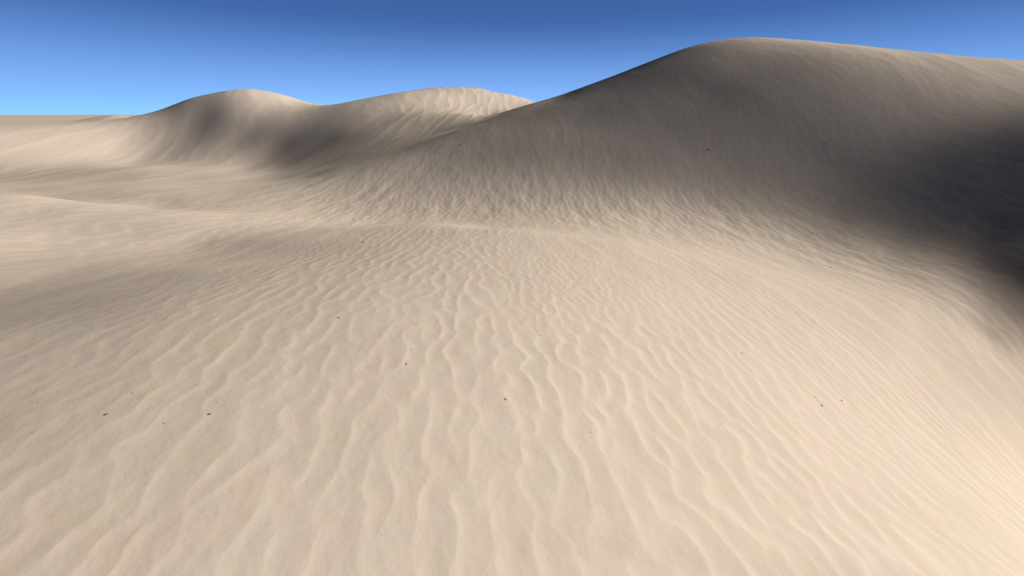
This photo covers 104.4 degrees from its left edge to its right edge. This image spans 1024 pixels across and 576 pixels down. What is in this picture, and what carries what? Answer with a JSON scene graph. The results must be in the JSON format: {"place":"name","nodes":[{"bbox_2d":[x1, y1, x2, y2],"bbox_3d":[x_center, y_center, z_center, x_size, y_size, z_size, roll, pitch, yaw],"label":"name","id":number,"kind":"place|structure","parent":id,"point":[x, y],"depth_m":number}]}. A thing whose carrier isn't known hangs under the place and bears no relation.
{"place":"outdoors","nodes":[
{"label":"outdoors","id":0,"kind":"place"},
{"bbox_2d":[0,115,161,163],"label":"dune","id":1,"kind":"structure","parent":0,"point":[107,138],"depth_m":31.12},
{"bbox_2d":[132,89,320,176],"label":"dune","id":2,"kind":"structure","parent":0,"point":[224,129],"depth_m":33.49},
{"bbox_2d":[272,87,530,178],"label":"dune","id":3,"kind":"structure","parent":0,"point":[323,133],"depth_m":32.36},
{"bbox_2d":[0,115,1023,575],"bbox_3d":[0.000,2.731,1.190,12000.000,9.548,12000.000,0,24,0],"label":"ground","id":4,"kind":"structure","parent":0,"point":[646,419],"depth_m":4.38},
{"bbox_2d":[0,0,1023,114],"label":"sky","id":5,"kind":"structure","parent":0,"point":[58,57]},
{"bbox_2d":[301,37,1023,303],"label":"dune","id":6,"kind":"structure","parent":0,"point":[900,168],"depth_m":15.18}
]}

